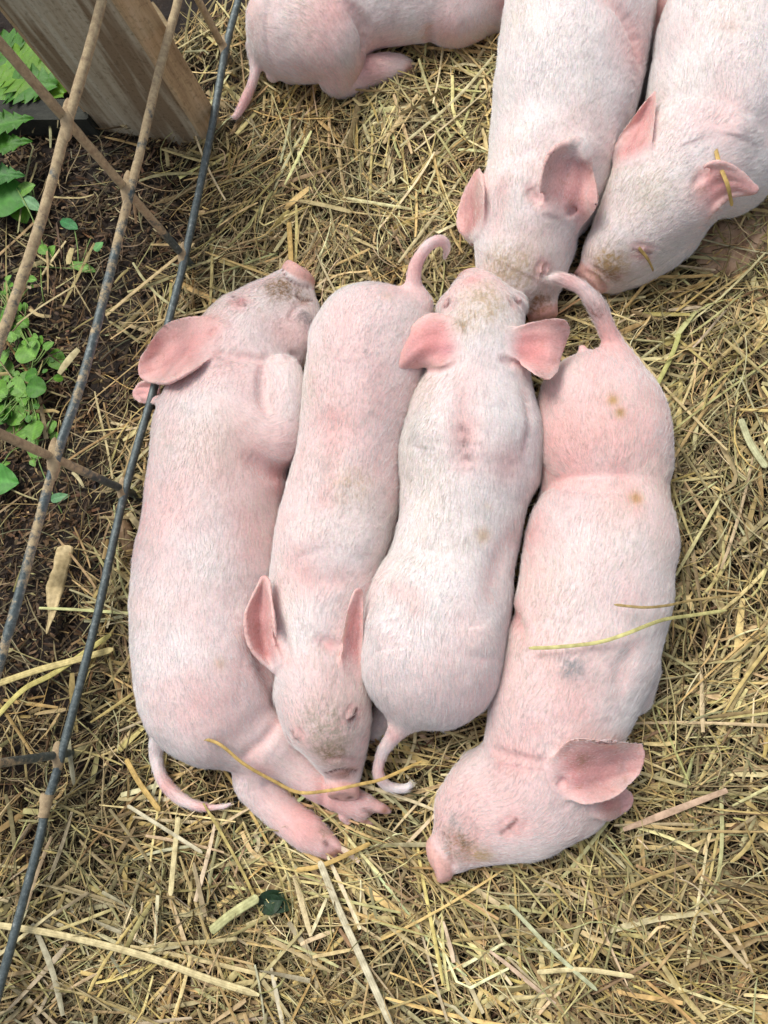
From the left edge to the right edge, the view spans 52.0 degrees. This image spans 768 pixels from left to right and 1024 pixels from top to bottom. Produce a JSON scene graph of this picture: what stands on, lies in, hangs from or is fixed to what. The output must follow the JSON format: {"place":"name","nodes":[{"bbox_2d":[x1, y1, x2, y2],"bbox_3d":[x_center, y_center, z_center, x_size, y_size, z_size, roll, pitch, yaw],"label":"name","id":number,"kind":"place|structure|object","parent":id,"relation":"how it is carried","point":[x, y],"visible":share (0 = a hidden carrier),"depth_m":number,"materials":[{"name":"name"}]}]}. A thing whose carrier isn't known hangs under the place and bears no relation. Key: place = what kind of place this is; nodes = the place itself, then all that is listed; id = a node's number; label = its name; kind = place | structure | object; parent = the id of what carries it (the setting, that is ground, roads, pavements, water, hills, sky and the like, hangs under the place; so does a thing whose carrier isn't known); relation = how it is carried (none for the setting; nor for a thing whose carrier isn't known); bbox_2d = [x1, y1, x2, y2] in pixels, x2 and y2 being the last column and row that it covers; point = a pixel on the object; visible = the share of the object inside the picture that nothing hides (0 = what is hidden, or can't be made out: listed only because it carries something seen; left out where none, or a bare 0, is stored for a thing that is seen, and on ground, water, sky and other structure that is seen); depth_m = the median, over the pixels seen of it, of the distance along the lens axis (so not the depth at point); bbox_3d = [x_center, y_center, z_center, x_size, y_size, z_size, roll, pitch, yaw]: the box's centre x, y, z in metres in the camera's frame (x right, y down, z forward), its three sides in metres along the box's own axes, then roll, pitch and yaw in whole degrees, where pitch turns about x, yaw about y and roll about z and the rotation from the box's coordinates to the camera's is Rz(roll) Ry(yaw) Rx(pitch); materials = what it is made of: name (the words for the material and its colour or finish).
{"place":"outdoors","nodes":[
{"label":"outdoors","id":0,"kind":"place"},
{"bbox_2d":[0,0,767,1023],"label":"ground","id":1,"kind":"structure","parent":0,"point":[164,6],"depth_m":1.37,"materials":[{"name":"soil"}]},
{"bbox_2d":[0,109,33,216],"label":"nettle","id":2,"kind":"object","parent":1,"relation":"on","point":[11,202],"visible":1,"depth_m":1.47,"materials":[{"name":"green plant"}]},
{"bbox_2d":[0,275,37,360],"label":"weed plant","id":3,"kind":"object","parent":1,"relation":"on","point":[17,333],"visible":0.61,"depth_m":1.44,"materials":[{"name":"green plant"}]},
{"bbox_2d":[10,182,44,258],"bbox_3d":[-0.690,-0.581,1.499,0.210,0.054,0.095,41,89,17],"label":"weed plant","id":4,"kind":"object","parent":1,"relation":"on","point":[30,202],"visible":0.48,"depth_m":1.48,"materials":[{"name":"green plant"}]},
{"bbox_2d":[0,335,66,439],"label":"weed plant","id":5,"kind":"object","parent":1,"relation":"on","point":[19,390],"visible":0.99,"depth_m":1.40,"materials":[{"name":"green plant"}]},
{"bbox_2d":[0,28,66,107],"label":"nettle","id":6,"kind":"object","parent":1,"relation":"on","point":[15,86],"visible":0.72,"depth_m":1.53,"materials":[{"name":"green plant"}]},
{"bbox_2d":[0,416,69,513],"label":"weed plant","id":7,"kind":"object","parent":1,"relation":"on","point":[8,480],"visible":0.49,"depth_m":1.38,"materials":[{"name":"green plant"}]},
{"bbox_2d":[0,99,102,138],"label":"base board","id":8,"kind":"object","parent":1,"relation":"on","point":[43,115],"visible":0.52,"depth_m":1.52,"materials":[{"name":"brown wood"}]},
{"bbox_2d":[36,218,102,302],"bbox_3d":[-0.596,-0.457,1.464,0.135,0.033,0.160,36,87,17],"label":"weed plant","id":9,"kind":"object","parent":1,"relation":"on","point":[69,223],"visible":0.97,"depth_m":1.46,"materials":[{"name":"green plant"}]},
{"bbox_2d":[0,0,226,145],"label":"timber post","id":10,"kind":"object","parent":1,"relation":"on","point":[53,34],"visible":0.82,"depth_m":1.31,"materials":[{"name":"brown wood"}]},
{"bbox_2d":[0,0,241,1001],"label":"wire fence","id":11,"kind":"object","parent":1,"relation":"on","point":[60,752],"visible":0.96,"depth_m":1.16,"materials":[{"name":"grey metal"}]},
{"bbox_2d":[113,509,134,555],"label":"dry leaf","id":12,"kind":"object","parent":1,"relation":"on","point":[128,527],"visible":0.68,"depth_m":1.30,"materials":[{"name":"plant"}]},
{"bbox_2d":[0,0,767,1023],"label":"straw bedding","id":13,"kind":"object","parent":1,"relation":"on","point":[740,702],"visible":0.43,"depth_m":1.15,"materials":[{"name":"beige plant"}]},
{"bbox_2d":[0,633,110,716],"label":"straw stalk","id":14,"kind":"object","parent":13,"relation":"on","point":[26,687],"visible":0.89,"depth_m":1.27,"materials":[{"name":"yellow plant"}]},
{"bbox_2d":[0,647,113,685],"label":"straw stalk","id":15,"kind":"object","parent":13,"relation":"on","point":[49,666],"visible":0.9,"depth_m":1.27,"materials":[{"name":"beige plant"}]},
{"bbox_2d":[0,922,258,996],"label":"straw stalk","id":16,"kind":"object","parent":13,"relation":"on","point":[198,975],"visible":0.97,"depth_m":1.14,"materials":[{"name":"beige plant"}]},
{"bbox_2d":[124,758,160,811],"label":"straw stalk","id":17,"kind":"object","parent":13,"relation":"on","point":[143,788],"visible":1,"depth_m":1.19,"materials":[{"name":"yellow plant"}]},
{"bbox_2d":[105,243,194,315],"bbox_3d":[-0.412,-0.409,1.383,0.202,0.001,0.007,-39,73,2],"label":"straw stalk","id":18,"kind":"object","parent":13,"relation":"on","point":[143,284],"visible":0.83,"depth_m":1.38,"materials":[{"name":"beige plant"}]},
{"bbox_2d":[127,805,202,852],"bbox_3d":[-0.327,0.472,1.172,0.139,0.001,0.006,24,84,16],"label":"straw stalk","id":19,"kind":"object","parent":13,"relation":"on","point":[165,829],"visible":1,"depth_m":1.17,"materials":[{"name":"beige plant"}]},
{"bbox_2d":[168,817,180,895],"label":"straw stalk","id":20,"kind":"object","parent":13,"relation":"on","point":[173,859],"visible":1,"depth_m":1.16,"materials":[{"name":"beige plant"}]},
{"bbox_2d":[209,894,258,933],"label":"straw stalk","id":21,"kind":"object","parent":13,"relation":"on","point":[218,924],"visible":1,"depth_m":1.12,"materials":[{"name":"yellow plant"}]},
{"bbox_2d":[127,260,390,859],"bbox_3d":[-0.234,0.051,1.197,0.354,0.203,0.945,-11,76,9],"label":"piglet","id":22,"kind":"object","parent":13,"relation":"on","point":[226,370],"visible":0.91,"depth_m":1.13},
{"bbox_2d":[204,738,421,794],"bbox_3d":[-0.117,0.358,1.091,0.325,0.092,0.062,4,79,13],"label":"straw stalk","id":23,"kind":"object","parent":22,"relation":"on","point":[232,754],"visible":1,"depth_m":1.08,"materials":[{"name":"yellow plant"}]},
{"bbox_2d":[257,890,290,914],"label":"wilted leaf","id":24,"kind":"object","parent":13,"relation":"on","point":[276,898],"visible":1,"depth_m":1.12,"materials":[{"name":"green plant"}]},
{"bbox_2d":[287,222,293,260],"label":"straw stalk","id":25,"kind":"object","parent":13,"relation":"on","point":[290,240],"visible":0.84,"depth_m":1.34,"materials":[{"name":"yellow plant"}]},
{"bbox_2d":[296,842,370,871],"bbox_3d":[-0.071,0.492,1.115,0.116,0.001,0.012,-22,74,6],"label":"straw stalk","id":26,"kind":"object","parent":13,"relation":"on","point":[338,858],"visible":1,"depth_m":1.11,"materials":[{"name":"yellow plant"}]},
{"bbox_2d":[243,235,450,800],"bbox_3d":[-0.058,-0.007,1.161,0.200,0.200,0.829,8,80,13],"label":"piglet","id":27,"kind":"object","parent":13,"relation":"on","point":[336,524],"visible":0.86,"depth_m":1.10},
{"bbox_2d":[318,861,391,1023],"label":"straw stalk","id":28,"kind":"object","parent":13,"relation":"on","point":[356,947],"visible":1,"depth_m":1.08,"materials":[{"name":"beige plant"}]},
{"bbox_2d":[228,0,504,119],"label":"piglet","id":29,"kind":"object","parent":13,"relation":"on","point":[329,47],"visible":0.95,"depth_m":1.32},
{"bbox_2d":[359,268,569,794],"bbox_3d":[0.095,0.007,1.126,0.234,0.204,0.789,11,80,14],"label":"piglet","id":30,"kind":"object","parent":13,"relation":"on","point":[438,612],"visible":0.98,"depth_m":1.06},
{"bbox_2d":[509,904,596,990],"bbox_3d":[0.220,0.574,1.036,0.146,0.001,0.009,40,88,17],"label":"straw stalk","id":31,"kind":"object","parent":13,"relation":"on","point":[551,949],"visible":1,"depth_m":1.04,"materials":[{"name":"beige plant"}]},
{"bbox_2d":[426,271,680,882],"bbox_3d":[0.266,0.109,1.084,0.260,0.178,0.866,12,81,14],"label":"piglet","id":32,"kind":"object","parent":13,"relation":"on","point":[551,765],"visible":0.98,"depth_m":1.02},
{"bbox_2d":[529,609,726,649],"bbox_3d":[0.324,0.156,1.027,0.270,0.128,0.016,-15,75,9],"label":"straw stalk","id":33,"kind":"object","parent":32,"relation":"on","point":[634,630],"visible":1,"depth_m":0.98,"materials":[{"name":"yellow plant"}]},
{"bbox_2d":[614,594,740,608],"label":"straw stalk","id":34,"kind":"object","parent":32,"relation":"on","point":[673,604],"visible":1,"depth_m":1.01,"materials":[{"name":"beige plant"}]},
{"bbox_2d":[456,0,657,322],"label":"piglet","id":35,"kind":"object","parent":13,"relation":"on","point":[570,85],"visible":0.9,"depth_m":1.13},
{"bbox_2d":[537,967,633,978],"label":"straw stalk","id":36,"kind":"object","parent":13,"relation":"on","point":[586,970],"visible":1,"depth_m":1.02,"materials":[{"name":"beige plant"}]},
{"bbox_2d":[637,0,666,110],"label":"piglet","id":37,"kind":"object","parent":13,"relation":"on","point":[660,5],"visible":0.09,"depth_m":1.23},
{"bbox_2d":[657,333,680,383],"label":"straw stalk","id":38,"kind":"object","parent":13,"relation":"on","point":[669,361],"visible":0.96,"depth_m":1.16,"materials":[{"name":"yellow plant"}]},
{"bbox_2d":[574,0,767,294],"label":"piglet","id":39,"kind":"object","parent":13,"relation":"on","point":[664,204],"visible":0.98,"depth_m":1.10},
{"bbox_2d":[638,247,653,271],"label":"straw stalk","id":40,"kind":"object","parent":39,"relation":"on","point":[643,253],"visible":1,"depth_m":1.12,"materials":[{"name":"plant"}]},
{"bbox_2d":[714,149,732,205],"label":"straw stalk","id":41,"kind":"object","parent":39,"relation":"on","point":[723,174],"visible":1,"depth_m":1.07,"materials":[{"name":"yellow plant"}]},
{"bbox_2d":[738,419,767,467],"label":"straw stalk","id":42,"kind":"object","parent":13,"relation":"on","point":[757,455],"visible":1,"depth_m":1.12,"materials":[{"name":"beige plant"}]},
{"bbox_2d":[0,24,767,1023],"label":"bark chips","id":43,"kind":"object","parent":1,"relation":"on","point":[18,154],"visible":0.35,"depth_m":1.42,"materials":[{"name":"brown bark"}]},
{"bbox_2d":[46,545,73,633],"bbox_3d":[-0.546,0.128,1.309,0.031,0.025,0.150,5,79,13],"label":"corn husk","id":44,"kind":"object","parent":43,"relation":"on","point":[55,586],"visible":1,"depth_m":1.31,"materials":[{"name":"plant"}]},
{"bbox_2d":[689,198,767,286],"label":"wood board","id":45,"kind":"object","parent":1,"relation":"on","point":[731,265],"visible":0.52,"depth_m":1.20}
]}

